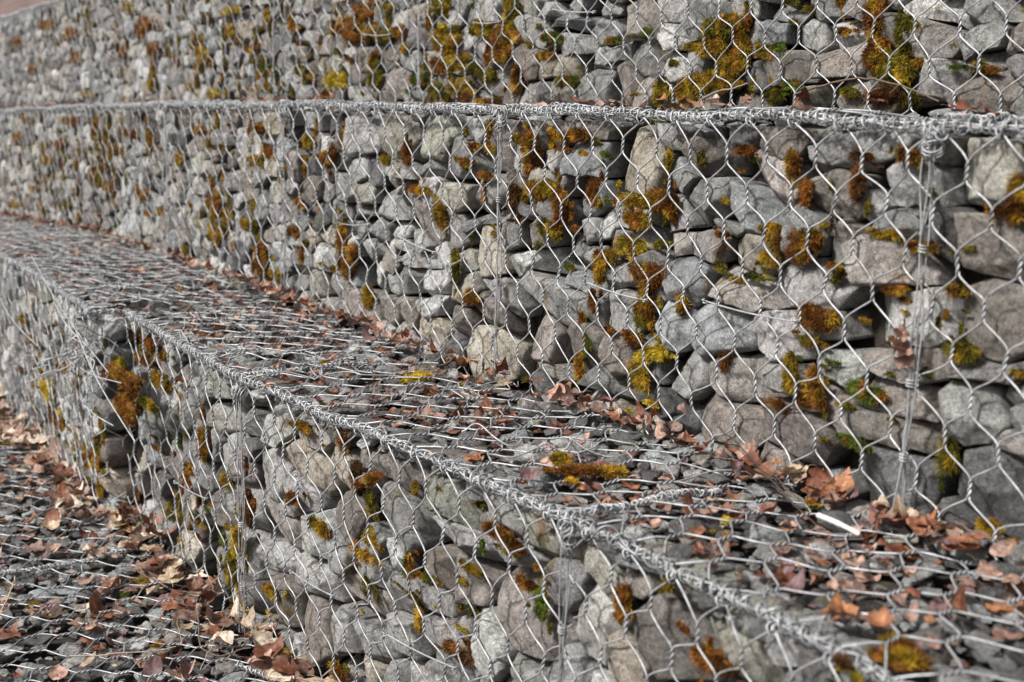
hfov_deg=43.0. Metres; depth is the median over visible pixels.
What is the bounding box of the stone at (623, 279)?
[605,256,638,290]
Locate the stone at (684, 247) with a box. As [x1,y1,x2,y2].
[673,231,702,259]
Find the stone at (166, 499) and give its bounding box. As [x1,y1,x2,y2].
[153,468,181,510]
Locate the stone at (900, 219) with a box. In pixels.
[868,205,928,241]
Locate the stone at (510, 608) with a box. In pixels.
[497,566,579,661]
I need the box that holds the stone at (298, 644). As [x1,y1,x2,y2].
[291,632,329,677]
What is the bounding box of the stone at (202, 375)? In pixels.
[198,353,246,389]
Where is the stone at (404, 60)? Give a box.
[400,48,428,74]
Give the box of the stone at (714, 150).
[681,136,756,177]
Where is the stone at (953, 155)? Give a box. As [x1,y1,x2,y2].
[921,135,969,165]
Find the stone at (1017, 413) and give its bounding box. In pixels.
[1010,402,1023,436]
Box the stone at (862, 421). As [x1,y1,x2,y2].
[845,404,972,458]
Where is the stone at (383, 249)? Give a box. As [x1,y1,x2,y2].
[363,238,389,263]
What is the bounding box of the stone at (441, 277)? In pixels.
[423,269,452,295]
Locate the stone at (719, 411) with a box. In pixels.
[700,393,765,447]
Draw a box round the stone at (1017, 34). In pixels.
[1007,21,1023,55]
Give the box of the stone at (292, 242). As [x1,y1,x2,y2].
[285,221,306,250]
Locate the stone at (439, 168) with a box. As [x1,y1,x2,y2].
[415,159,471,179]
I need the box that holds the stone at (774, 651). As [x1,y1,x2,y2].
[763,614,860,666]
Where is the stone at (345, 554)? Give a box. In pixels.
[326,526,357,577]
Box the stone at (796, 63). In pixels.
[762,50,834,86]
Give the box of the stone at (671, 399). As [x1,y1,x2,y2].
[656,382,709,420]
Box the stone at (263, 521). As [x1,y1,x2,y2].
[222,480,276,531]
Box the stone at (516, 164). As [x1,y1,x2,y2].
[514,144,546,177]
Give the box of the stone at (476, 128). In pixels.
[467,116,493,147]
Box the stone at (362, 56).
[358,45,401,73]
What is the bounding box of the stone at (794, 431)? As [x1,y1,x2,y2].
[762,397,854,466]
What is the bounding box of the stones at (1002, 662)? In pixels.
[0,0,1023,681]
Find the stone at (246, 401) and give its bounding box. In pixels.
[227,376,298,408]
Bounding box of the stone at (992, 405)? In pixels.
[938,378,1015,446]
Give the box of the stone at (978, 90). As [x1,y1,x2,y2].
[947,70,1023,113]
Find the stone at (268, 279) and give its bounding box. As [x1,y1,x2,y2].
[251,265,272,297]
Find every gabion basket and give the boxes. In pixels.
[0,3,56,106]
[0,106,67,225]
[0,216,78,235]
[0,230,165,418]
[0,253,269,520]
[0,399,37,450]
[0,445,153,575]
[0,551,276,681]
[23,102,150,231]
[41,0,108,106]
[82,99,232,256]
[106,0,179,102]
[123,298,416,633]
[166,99,375,296]
[176,0,278,100]
[238,359,746,681]
[277,0,421,101]
[281,99,604,379]
[363,0,668,107]
[496,104,1023,532]
[567,478,1023,681]
[666,0,1023,115]
[901,117,1023,559]
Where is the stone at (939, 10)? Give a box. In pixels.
[903,0,967,22]
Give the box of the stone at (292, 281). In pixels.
[283,274,302,302]
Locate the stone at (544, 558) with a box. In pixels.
[498,538,554,569]
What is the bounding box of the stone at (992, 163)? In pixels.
[964,137,1023,211]
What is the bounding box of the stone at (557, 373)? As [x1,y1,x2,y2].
[538,360,585,388]
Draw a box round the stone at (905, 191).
[887,156,974,212]
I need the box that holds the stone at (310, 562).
[295,551,359,602]
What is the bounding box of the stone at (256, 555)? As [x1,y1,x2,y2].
[236,527,271,579]
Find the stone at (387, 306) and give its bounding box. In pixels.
[379,294,411,326]
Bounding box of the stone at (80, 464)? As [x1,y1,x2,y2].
[78,461,95,495]
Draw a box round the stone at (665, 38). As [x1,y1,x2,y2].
[657,23,699,50]
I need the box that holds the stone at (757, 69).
[739,60,785,93]
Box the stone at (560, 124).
[539,121,583,146]
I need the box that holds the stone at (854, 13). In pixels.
[842,0,897,20]
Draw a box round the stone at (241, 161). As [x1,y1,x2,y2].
[237,152,254,176]
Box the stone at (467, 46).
[457,24,477,53]
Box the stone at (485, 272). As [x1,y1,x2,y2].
[478,225,524,277]
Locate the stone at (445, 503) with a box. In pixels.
[422,475,487,530]
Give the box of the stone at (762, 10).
[731,0,778,22]
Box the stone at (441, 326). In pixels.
[419,316,456,348]
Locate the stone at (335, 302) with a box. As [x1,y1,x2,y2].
[323,297,358,327]
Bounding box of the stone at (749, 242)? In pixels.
[738,233,792,275]
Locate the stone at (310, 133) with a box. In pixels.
[304,128,329,153]
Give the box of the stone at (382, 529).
[366,520,393,558]
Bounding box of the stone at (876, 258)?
[841,234,968,285]
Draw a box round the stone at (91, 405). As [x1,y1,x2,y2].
[82,395,96,418]
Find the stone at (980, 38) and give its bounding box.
[960,20,1019,61]
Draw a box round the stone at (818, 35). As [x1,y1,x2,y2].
[801,19,839,53]
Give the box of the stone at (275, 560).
[265,524,302,572]
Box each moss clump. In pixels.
[0,440,19,450]
[8,198,21,209]
[11,35,22,49]
[12,134,23,145]
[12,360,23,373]
[16,313,27,325]
[20,112,29,123]
[25,599,38,608]
[27,63,38,74]
[28,185,38,192]
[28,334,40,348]
[36,200,45,212]
[38,19,55,30]
[38,377,54,404]
[44,155,54,165]
[48,412,61,431]
[52,137,66,150]
[58,199,73,212]
[61,25,79,39]
[61,115,79,126]
[69,51,83,66]
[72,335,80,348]
[77,147,82,157]
[78,91,94,97]
[81,448,100,472]
[86,166,95,178]
[101,179,115,195]
[106,360,142,396]
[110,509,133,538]
[111,144,121,156]
[111,390,138,429]
[117,44,129,59]
[119,591,133,597]
[120,0,136,15]
[120,129,139,136]
[126,328,133,339]
[127,575,148,584]
[132,184,149,201]
[133,14,157,40]
[133,350,154,367]
[140,334,156,351]
[144,39,161,57]
[146,63,157,95]
[146,136,155,143]
[147,369,167,390]
[150,638,166,648]
[154,208,166,216]
[171,151,182,166]
[173,48,180,68]
[179,464,194,491]
[181,243,189,255]
[185,80,195,92]
[191,125,206,135]
[194,45,211,67]
[195,425,209,463]
[201,137,210,148]
[205,193,222,219]
[206,86,219,99]
[206,220,225,243]
[217,471,233,491]
[219,4,242,15]
[222,549,240,587]
[224,20,237,39]
[228,524,247,558]
[233,601,248,626]
[237,217,250,232]
[240,485,256,530]
[245,43,258,52]
[249,121,263,135]
[251,154,264,166]
[251,241,268,277]
[258,63,277,78]
[258,144,276,160]
[262,581,278,600]
[267,267,282,281]
[277,647,304,675]
[283,224,300,241]
[284,488,302,506]
[286,10,297,35]
[291,418,311,434]
[293,63,307,76]
[294,197,305,209]
[301,134,316,148]
[305,514,329,541]
[316,88,334,99]
[318,144,337,167]
[319,359,330,365]
[321,70,347,90]
[326,659,345,681]
[333,15,362,47]
[334,217,347,253]
[335,429,350,455]
[338,241,358,281]
[347,458,366,498]
[348,0,379,23]
[348,540,385,568]
[358,21,380,42]
[359,574,371,597]
[360,284,375,310]
[360,469,385,485]
[361,524,384,553]
[365,69,383,91]
[379,153,391,166]
[389,22,407,39]
[399,138,412,167]
[401,369,434,382]
[405,184,431,197]
[405,586,421,604]
[406,71,428,86]
[426,80,443,100]
[427,23,462,55]
[428,54,446,75]
[430,0,450,14]
[432,201,446,231]
[438,47,472,73]
[439,637,473,667]
[444,73,476,99]
[448,245,460,290]
[457,155,470,168]
[459,286,480,305]
[466,17,494,40]
[474,96,501,104]
[476,169,495,180]
[480,518,514,547]
[483,40,516,65]
[486,22,521,47]
[490,229,504,239]
[501,0,521,29]
[505,182,521,214]
[506,535,526,557]
[508,64,523,95]
[513,572,539,594]
[517,126,541,176]
[521,375,529,382]
[522,177,558,200]
[532,584,550,623]
[534,51,556,61]
[535,217,563,240]
[539,30,563,44]
[547,450,575,464]
[547,460,629,478]
[548,187,569,229]
[554,74,582,88]
[555,125,590,142]
[583,176,602,209]
[586,287,596,311]
[589,247,608,286]
[599,150,610,158]
[601,326,614,334]
[602,35,622,45]
[611,580,634,623]
[613,188,644,209]
[613,233,648,256]
[620,204,653,232]
[620,328,644,347]
[626,253,663,289]
[626,349,650,396]
[631,304,647,329]
[632,277,657,319]
[637,192,661,214]
[640,26,654,37]
[640,343,670,362]
[644,184,680,217]
[651,73,672,108]
[658,569,675,594]
[663,145,673,173]
[674,67,702,107]
[687,644,736,680]
[693,66,734,94]
[694,36,727,59]
[698,11,736,40]
[714,230,730,238]
[717,54,743,77]
[719,11,752,36]
[719,516,732,525]
[728,32,752,69]
[731,143,755,156]
[739,270,766,283]
[758,249,781,269]
[759,42,786,61]
[760,395,790,415]
[765,227,824,266]
[777,349,802,394]
[778,0,799,7]
[780,77,803,91]
[781,144,804,190]
[786,225,824,244]
[793,298,841,334]
[795,176,813,207]
[797,333,822,348]
[797,383,829,412]
[803,363,825,397]
[804,498,818,505]
[825,260,843,272]
[829,651,854,670]
[831,431,876,455]
[834,399,856,411]
[837,25,853,36]
[844,378,889,406]
[846,145,876,163]
[846,161,868,204]
[858,0,889,36]
[858,81,905,108]
[860,28,893,73]
[863,226,902,241]
[863,631,936,675]
[871,48,919,86]
[879,282,912,298]
[889,335,908,342]
[891,10,921,55]
[892,143,924,169]
[902,236,939,254]
[918,369,934,377]
[932,431,963,477]
[939,337,987,367]
[942,280,972,300]
[974,516,1007,539]
[978,63,1000,75]
[983,200,1023,227]
[1001,167,1023,218]
[1007,367,1023,378]
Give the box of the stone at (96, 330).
[88,319,109,349]
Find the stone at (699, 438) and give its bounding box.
[688,432,722,469]
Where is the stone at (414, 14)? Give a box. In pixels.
[409,1,440,28]
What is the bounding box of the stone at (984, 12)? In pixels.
[963,0,1023,24]
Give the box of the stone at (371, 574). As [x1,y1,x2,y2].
[358,540,395,588]
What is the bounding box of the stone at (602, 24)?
[591,17,647,46]
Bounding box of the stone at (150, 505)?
[140,496,161,527]
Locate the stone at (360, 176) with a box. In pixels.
[349,154,382,184]
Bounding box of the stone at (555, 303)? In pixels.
[520,270,587,325]
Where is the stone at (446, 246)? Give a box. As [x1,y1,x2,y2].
[435,241,469,275]
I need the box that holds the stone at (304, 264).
[290,248,317,274]
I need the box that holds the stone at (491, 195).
[476,173,509,213]
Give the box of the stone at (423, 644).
[387,610,438,660]
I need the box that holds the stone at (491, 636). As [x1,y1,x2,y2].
[470,603,518,681]
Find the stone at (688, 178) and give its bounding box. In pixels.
[672,156,714,194]
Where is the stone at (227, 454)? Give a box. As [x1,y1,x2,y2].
[223,442,233,480]
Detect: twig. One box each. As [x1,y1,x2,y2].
[0,576,14,611]
[70,646,175,656]
[137,570,199,594]
[197,596,250,656]
[199,626,223,672]
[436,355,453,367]
[524,52,528,100]
[695,82,748,102]
[718,426,817,525]
[742,453,798,499]
[794,77,939,101]
[954,521,1008,545]
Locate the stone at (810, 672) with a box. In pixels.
[796,635,872,681]
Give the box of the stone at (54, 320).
[49,302,58,325]
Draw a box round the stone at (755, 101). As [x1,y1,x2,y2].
[736,88,789,112]
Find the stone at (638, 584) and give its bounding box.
[625,546,696,599]
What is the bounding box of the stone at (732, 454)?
[719,445,763,479]
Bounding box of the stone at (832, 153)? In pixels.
[808,132,886,173]
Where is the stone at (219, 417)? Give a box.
[205,401,249,433]
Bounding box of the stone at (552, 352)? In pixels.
[531,312,573,363]
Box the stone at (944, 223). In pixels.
[923,207,984,263]
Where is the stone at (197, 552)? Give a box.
[182,529,219,563]
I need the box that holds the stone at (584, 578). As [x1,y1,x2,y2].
[543,557,596,611]
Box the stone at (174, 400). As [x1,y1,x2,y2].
[165,381,184,408]
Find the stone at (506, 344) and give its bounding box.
[466,324,535,383]
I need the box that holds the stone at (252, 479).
[228,447,265,485]
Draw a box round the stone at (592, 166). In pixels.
[559,140,634,177]
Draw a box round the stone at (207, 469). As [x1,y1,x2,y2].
[192,451,221,491]
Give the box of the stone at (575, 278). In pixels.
[565,260,612,296]
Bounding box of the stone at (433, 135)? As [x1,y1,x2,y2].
[421,115,469,161]
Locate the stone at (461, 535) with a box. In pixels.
[432,513,504,561]
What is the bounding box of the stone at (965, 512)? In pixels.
[931,495,980,531]
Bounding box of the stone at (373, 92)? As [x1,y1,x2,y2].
[365,72,389,100]
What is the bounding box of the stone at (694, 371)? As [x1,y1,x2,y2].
[672,350,717,400]
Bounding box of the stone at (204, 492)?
[189,473,212,501]
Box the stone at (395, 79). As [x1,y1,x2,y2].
[384,65,425,99]
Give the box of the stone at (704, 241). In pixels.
[693,228,741,263]
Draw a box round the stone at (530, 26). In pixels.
[514,14,567,50]
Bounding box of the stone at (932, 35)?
[902,18,968,59]
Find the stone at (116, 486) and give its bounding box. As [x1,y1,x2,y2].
[97,464,138,499]
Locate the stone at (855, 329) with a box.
[804,308,874,342]
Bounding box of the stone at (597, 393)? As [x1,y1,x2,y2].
[582,390,625,426]
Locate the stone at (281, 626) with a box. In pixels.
[273,621,304,652]
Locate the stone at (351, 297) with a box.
[341,286,393,332]
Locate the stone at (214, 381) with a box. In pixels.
[208,362,249,398]
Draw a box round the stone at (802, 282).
[783,257,879,309]
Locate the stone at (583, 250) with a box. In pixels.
[575,231,612,266]
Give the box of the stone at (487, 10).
[468,0,504,38]
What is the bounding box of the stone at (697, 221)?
[670,194,709,232]
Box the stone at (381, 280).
[377,259,389,289]
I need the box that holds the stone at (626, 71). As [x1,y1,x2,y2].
[617,61,645,116]
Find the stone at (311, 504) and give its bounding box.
[283,470,340,512]
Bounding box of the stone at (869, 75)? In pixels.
[866,53,915,87]
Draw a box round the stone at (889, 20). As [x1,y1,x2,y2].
[864,12,903,50]
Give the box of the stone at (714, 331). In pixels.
[690,299,758,356]
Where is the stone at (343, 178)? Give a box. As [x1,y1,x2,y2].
[335,172,356,202]
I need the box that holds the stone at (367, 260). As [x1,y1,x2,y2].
[334,242,373,266]
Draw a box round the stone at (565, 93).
[551,79,579,103]
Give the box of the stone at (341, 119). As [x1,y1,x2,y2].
[330,111,350,138]
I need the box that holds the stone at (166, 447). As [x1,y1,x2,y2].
[158,429,175,455]
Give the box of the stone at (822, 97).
[789,83,844,107]
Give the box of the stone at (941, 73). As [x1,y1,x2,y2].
[911,58,976,107]
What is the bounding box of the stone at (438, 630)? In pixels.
[421,611,480,651]
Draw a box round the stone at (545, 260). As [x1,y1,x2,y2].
[509,247,575,276]
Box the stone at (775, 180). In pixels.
[753,147,823,206]
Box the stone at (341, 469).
[331,445,380,505]
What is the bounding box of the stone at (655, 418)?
[636,415,679,443]
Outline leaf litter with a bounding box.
[0,91,1023,681]
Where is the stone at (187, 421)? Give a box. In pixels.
[180,387,212,431]
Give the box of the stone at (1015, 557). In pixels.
[1003,538,1023,565]
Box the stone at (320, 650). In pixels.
[303,593,348,668]
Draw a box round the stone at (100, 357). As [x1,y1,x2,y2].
[87,345,105,366]
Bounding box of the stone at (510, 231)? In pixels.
[496,212,533,252]
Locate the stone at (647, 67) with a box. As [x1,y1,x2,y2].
[632,36,687,78]
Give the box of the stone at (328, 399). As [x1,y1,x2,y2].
[297,396,341,418]
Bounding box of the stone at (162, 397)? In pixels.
[150,383,167,411]
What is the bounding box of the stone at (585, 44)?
[560,32,598,57]
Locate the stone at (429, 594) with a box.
[387,570,476,617]
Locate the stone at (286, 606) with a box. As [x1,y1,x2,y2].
[268,568,310,627]
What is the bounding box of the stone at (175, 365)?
[163,332,210,373]
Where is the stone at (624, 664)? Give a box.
[607,626,668,681]
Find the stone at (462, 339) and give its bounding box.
[442,330,471,373]
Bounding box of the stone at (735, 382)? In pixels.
[708,350,790,402]
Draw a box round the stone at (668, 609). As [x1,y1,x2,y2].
[632,591,729,681]
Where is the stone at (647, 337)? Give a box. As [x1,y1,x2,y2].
[641,330,687,360]
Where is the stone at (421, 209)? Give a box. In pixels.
[408,185,450,245]
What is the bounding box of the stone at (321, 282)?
[309,269,337,298]
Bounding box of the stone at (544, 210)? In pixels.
[535,196,585,230]
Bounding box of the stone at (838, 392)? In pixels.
[815,376,860,437]
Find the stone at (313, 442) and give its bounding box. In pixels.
[299,411,335,453]
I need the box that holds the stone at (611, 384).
[577,364,655,401]
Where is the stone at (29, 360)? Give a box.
[24,354,40,376]
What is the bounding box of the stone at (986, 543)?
[936,528,1008,566]
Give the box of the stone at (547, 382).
[532,371,566,404]
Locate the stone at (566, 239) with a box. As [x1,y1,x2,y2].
[530,215,581,248]
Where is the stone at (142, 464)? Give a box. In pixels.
[132,451,158,473]
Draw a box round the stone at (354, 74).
[344,60,367,86]
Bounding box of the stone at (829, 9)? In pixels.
[811,0,853,23]
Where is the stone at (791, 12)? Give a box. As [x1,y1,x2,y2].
[773,0,815,24]
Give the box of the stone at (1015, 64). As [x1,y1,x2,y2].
[1006,53,1023,86]
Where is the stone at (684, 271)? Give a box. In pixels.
[662,256,732,307]
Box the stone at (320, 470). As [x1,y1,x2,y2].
[285,438,350,497]
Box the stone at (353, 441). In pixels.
[326,416,400,447]
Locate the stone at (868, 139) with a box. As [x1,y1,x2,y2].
[856,131,928,162]
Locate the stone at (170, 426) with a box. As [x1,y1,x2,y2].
[160,405,182,436]
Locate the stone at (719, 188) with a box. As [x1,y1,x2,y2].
[689,177,755,226]
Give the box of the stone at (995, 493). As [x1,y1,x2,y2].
[958,445,1023,539]
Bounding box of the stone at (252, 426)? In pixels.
[242,406,271,436]
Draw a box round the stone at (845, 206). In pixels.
[810,168,890,221]
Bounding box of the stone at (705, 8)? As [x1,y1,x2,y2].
[695,0,750,23]
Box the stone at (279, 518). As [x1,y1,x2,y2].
[266,498,303,551]
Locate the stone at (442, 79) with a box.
[438,74,462,102]
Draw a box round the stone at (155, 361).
[139,345,160,366]
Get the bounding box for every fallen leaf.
[0,427,13,440]
[0,596,18,600]
[0,632,20,638]
[3,621,17,633]
[8,465,30,471]
[9,442,22,445]
[9,527,36,532]
[15,532,47,539]
[17,454,45,464]
[18,511,36,522]
[20,539,44,551]
[22,488,36,495]
[24,421,41,431]
[24,600,61,620]
[30,481,63,497]
[31,454,58,463]
[37,446,47,452]
[39,594,72,607]
[39,608,66,617]
[41,509,59,528]
[41,543,60,554]
[42,518,60,529]
[43,449,58,463]
[46,474,65,481]
[48,437,60,454]
[48,461,67,466]
[48,467,81,475]
[48,492,63,502]
[48,664,67,679]
[55,481,69,489]
[55,481,69,498]
[56,476,77,481]
[57,469,86,477]
[60,494,83,512]
[67,610,96,630]
[69,490,91,498]
[69,651,95,668]
[72,480,91,485]
[72,486,94,495]
[73,488,95,495]
[73,509,92,518]
[78,631,93,643]
[81,547,104,557]
[82,497,98,505]
[83,618,107,634]
[86,544,109,558]
[89,593,118,617]
[94,583,114,600]
[98,548,122,557]
[99,576,122,586]
[100,507,118,517]
[103,633,131,645]
[105,518,128,529]
[106,530,125,540]
[108,539,127,547]
[109,649,127,659]
[112,521,140,531]
[112,602,145,615]
[116,501,134,509]
[120,506,137,518]
[123,532,151,541]
[124,525,145,543]
[124,537,141,546]
[128,556,170,563]
[133,656,147,667]
[136,556,165,571]
[141,510,163,525]
[141,562,155,571]
[141,654,161,681]
[143,589,172,605]
[144,583,162,593]
[145,523,160,539]
[148,560,167,578]
[150,526,176,536]
[150,647,180,663]
[154,548,173,556]
[154,550,175,563]
[157,561,182,571]
[157,566,185,585]
[160,596,184,610]
[161,594,196,605]
[165,660,194,681]
[166,602,201,620]
[168,667,181,678]
[170,572,183,578]
[179,588,200,602]
[180,659,216,681]
[183,570,206,579]
[185,574,206,590]
[191,606,229,615]
[192,578,210,590]
[197,624,211,630]
[199,576,216,607]
[202,612,221,618]
[204,625,224,635]
[206,605,241,626]
[209,631,245,644]
[222,609,242,621]
[228,597,242,619]
[233,605,254,628]
[237,649,271,662]
[238,628,252,639]
[240,617,279,633]
[240,634,283,659]
[246,623,272,635]
[248,647,285,681]
[252,628,287,645]
[264,669,305,681]
[269,653,297,675]
[288,652,320,667]
[294,654,315,672]
[296,658,314,677]
[359,313,369,320]
[368,327,383,336]
[369,320,386,329]
[393,330,404,335]
[396,340,415,345]
[401,404,429,418]
[452,354,471,362]
[455,394,468,406]
[455,449,480,459]
[474,401,484,414]
[474,418,496,433]
[490,401,516,411]
[490,442,505,448]
[494,356,507,371]
[495,418,513,422]
[496,378,511,387]
[498,408,517,415]
[518,464,542,482]
[531,455,553,467]
[534,383,558,395]
[546,381,571,390]
[548,383,565,400]
[562,394,583,404]
[564,382,590,394]
[573,483,593,491]
[577,393,600,402]
[584,475,605,493]
[585,483,616,499]
[601,411,621,420]
[605,91,628,102]
[611,408,621,420]
[619,100,646,109]
[619,490,644,503]
[620,479,648,489]
[624,413,648,422]
[629,518,660,529]
[637,517,661,530]
[641,510,649,514]
[646,408,663,429]
[655,420,665,438]
[663,456,687,466]
[666,434,681,440]
[674,106,694,110]
[676,525,699,539]
[678,98,703,104]
[683,491,707,515]
[692,101,708,106]
[692,541,704,554]
[692,545,710,554]
[694,502,721,514]
[696,94,718,103]
[707,100,731,106]
[708,452,734,460]
[713,541,733,557]
[714,528,733,540]
[718,486,739,494]
[718,501,734,511]
[719,507,744,518]
[723,441,737,451]
[726,491,758,499]
[730,446,761,465]
[730,459,744,470]
[735,439,756,465]
[741,471,774,479]
[744,461,781,476]
[750,502,776,512]
[767,490,788,498]
[768,566,787,583]
[769,558,794,574]
[770,535,796,553]
[775,461,816,473]
[776,550,811,567]
[778,573,795,584]
[782,568,804,593]
[787,463,807,483]
[788,100,816,112]
[795,87,809,102]
[796,543,828,560]
[799,533,831,543]
[800,469,810,481]
[800,487,820,499]
[805,526,837,536]
[806,466,830,496]
[810,571,827,583]
[820,467,853,492]
[820,592,858,617]
[820,613,853,622]
[824,491,847,506]
[830,538,845,547]
[838,578,856,593]
[838,579,875,599]
[840,567,880,582]
[841,548,856,565]
[843,472,858,503]
[855,95,884,101]
[855,518,877,543]
[856,543,876,555]
[857,611,868,621]
[866,606,894,626]
[867,502,886,523]
[870,507,896,518]
[870,508,907,520]
[871,608,907,634]
[876,663,893,670]
[878,537,901,551]
[878,565,896,575]
[883,519,905,528]
[884,592,908,605]
[890,545,930,556]
[893,494,921,517]
[895,506,936,536]
[903,546,930,560]
[904,585,920,597]
[904,601,918,622]
[906,516,927,534]
[913,514,935,526]
[925,516,953,530]
[927,597,952,619]
[929,536,978,550]
[932,522,966,529]
[938,516,972,534]
[942,531,987,542]
[944,584,987,594]
[945,528,959,538]
[948,584,978,618]
[954,576,980,586]
[956,99,983,109]
[967,554,1002,579]
[970,542,988,549]
[977,626,1023,640]
[984,105,1013,116]
[984,576,1023,596]
[985,603,1020,613]
[989,539,1016,556]
[1001,573,1023,583]
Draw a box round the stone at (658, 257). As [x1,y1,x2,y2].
[634,249,674,284]
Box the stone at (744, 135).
[729,126,768,147]
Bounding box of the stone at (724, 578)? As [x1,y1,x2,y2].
[659,553,750,609]
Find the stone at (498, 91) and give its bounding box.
[477,65,510,101]
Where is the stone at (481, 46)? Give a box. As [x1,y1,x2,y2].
[475,37,503,69]
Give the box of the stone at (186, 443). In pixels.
[182,431,197,461]
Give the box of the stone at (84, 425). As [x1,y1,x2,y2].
[82,418,88,445]
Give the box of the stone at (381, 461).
[360,444,392,477]
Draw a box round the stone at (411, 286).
[400,266,433,294]
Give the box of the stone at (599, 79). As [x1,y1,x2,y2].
[577,69,624,107]
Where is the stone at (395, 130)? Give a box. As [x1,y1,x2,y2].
[377,113,430,161]
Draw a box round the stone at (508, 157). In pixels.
[489,118,526,171]
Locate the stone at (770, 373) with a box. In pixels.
[762,362,817,398]
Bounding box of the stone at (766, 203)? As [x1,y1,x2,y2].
[730,180,790,234]
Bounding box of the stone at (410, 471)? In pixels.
[388,443,492,497]
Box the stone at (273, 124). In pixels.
[263,110,288,139]
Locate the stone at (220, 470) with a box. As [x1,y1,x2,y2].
[213,463,225,489]
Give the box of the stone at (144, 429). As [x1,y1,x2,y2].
[139,416,152,443]
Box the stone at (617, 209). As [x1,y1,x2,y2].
[614,192,633,228]
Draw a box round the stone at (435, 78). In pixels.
[427,76,437,103]
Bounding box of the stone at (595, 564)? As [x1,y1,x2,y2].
[580,529,674,602]
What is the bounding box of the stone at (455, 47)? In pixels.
[439,46,459,74]
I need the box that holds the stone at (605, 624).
[576,583,649,666]
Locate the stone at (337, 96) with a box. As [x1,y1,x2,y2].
[331,75,356,100]
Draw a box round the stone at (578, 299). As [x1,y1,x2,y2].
[562,288,610,327]
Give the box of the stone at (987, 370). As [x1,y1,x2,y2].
[948,355,1023,385]
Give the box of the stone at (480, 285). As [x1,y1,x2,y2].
[451,271,493,306]
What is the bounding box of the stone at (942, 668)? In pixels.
[925,663,980,681]
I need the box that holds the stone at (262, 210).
[254,188,271,221]
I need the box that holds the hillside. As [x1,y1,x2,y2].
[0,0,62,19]
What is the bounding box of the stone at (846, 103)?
[837,79,874,115]
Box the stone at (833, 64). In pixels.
[809,42,867,78]
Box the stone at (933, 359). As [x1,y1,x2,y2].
[862,346,957,385]
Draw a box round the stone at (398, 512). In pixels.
[381,479,452,556]
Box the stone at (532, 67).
[511,43,561,81]
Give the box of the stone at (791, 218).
[780,202,844,255]
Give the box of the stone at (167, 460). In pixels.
[160,455,187,488]
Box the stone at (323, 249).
[313,243,335,271]
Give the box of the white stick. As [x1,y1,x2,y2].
[816,512,860,535]
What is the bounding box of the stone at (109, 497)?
[100,489,132,520]
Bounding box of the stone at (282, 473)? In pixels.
[262,447,295,502]
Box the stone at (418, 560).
[387,537,425,572]
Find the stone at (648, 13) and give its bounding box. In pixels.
[627,0,663,37]
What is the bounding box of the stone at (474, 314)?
[452,304,490,336]
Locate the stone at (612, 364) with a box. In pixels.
[598,331,650,376]
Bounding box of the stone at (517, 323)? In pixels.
[476,291,536,334]
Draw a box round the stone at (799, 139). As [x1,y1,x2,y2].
[760,127,813,161]
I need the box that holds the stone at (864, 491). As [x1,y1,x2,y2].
[807,465,869,512]
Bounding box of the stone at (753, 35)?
[747,20,763,60]
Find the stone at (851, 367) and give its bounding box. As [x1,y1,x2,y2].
[816,347,883,389]
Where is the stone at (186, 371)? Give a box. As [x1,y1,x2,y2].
[181,364,198,390]
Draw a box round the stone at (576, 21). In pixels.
[550,10,604,33]
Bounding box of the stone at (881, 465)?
[861,438,962,526]
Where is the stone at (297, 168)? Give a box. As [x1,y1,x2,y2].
[285,148,311,182]
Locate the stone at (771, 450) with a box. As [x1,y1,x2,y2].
[755,440,815,494]
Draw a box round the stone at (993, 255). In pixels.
[953,212,1023,281]
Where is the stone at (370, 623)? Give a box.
[353,612,406,661]
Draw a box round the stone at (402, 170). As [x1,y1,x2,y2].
[380,160,422,187]
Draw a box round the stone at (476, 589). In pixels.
[454,552,511,605]
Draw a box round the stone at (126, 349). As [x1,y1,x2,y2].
[103,342,137,380]
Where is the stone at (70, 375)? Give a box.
[68,356,82,383]
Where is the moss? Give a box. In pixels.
[0,0,1023,681]
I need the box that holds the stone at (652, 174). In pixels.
[625,125,683,194]
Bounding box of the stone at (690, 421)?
[672,403,706,437]
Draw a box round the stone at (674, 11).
[657,0,697,23]
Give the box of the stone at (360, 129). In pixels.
[342,112,385,156]
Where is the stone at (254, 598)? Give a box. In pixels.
[238,572,276,613]
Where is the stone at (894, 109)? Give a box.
[871,86,921,114]
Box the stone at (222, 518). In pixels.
[211,490,248,528]
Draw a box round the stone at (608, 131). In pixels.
[576,120,654,139]
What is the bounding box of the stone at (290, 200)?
[285,193,312,216]
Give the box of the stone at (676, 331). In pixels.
[655,300,701,352]
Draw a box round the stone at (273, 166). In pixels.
[264,158,287,177]
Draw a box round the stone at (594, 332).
[567,319,605,372]
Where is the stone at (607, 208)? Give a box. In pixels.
[583,177,627,217]
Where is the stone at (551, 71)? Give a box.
[539,54,595,79]
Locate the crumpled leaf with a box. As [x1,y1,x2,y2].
[889,317,914,368]
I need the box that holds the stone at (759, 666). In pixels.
[710,594,816,681]
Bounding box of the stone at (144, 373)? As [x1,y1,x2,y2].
[131,364,153,394]
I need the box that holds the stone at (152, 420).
[141,408,163,432]
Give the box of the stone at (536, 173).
[524,165,556,204]
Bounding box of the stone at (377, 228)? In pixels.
[369,217,403,244]
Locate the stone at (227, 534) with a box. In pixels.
[223,527,230,550]
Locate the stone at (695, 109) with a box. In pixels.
[671,97,699,111]
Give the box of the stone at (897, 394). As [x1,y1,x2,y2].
[859,375,948,422]
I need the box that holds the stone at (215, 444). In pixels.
[211,428,232,461]
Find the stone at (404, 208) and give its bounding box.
[379,188,418,219]
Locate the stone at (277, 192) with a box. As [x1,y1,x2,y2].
[270,177,287,203]
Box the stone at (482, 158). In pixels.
[450,135,506,179]
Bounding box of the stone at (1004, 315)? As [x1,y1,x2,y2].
[962,277,1023,362]

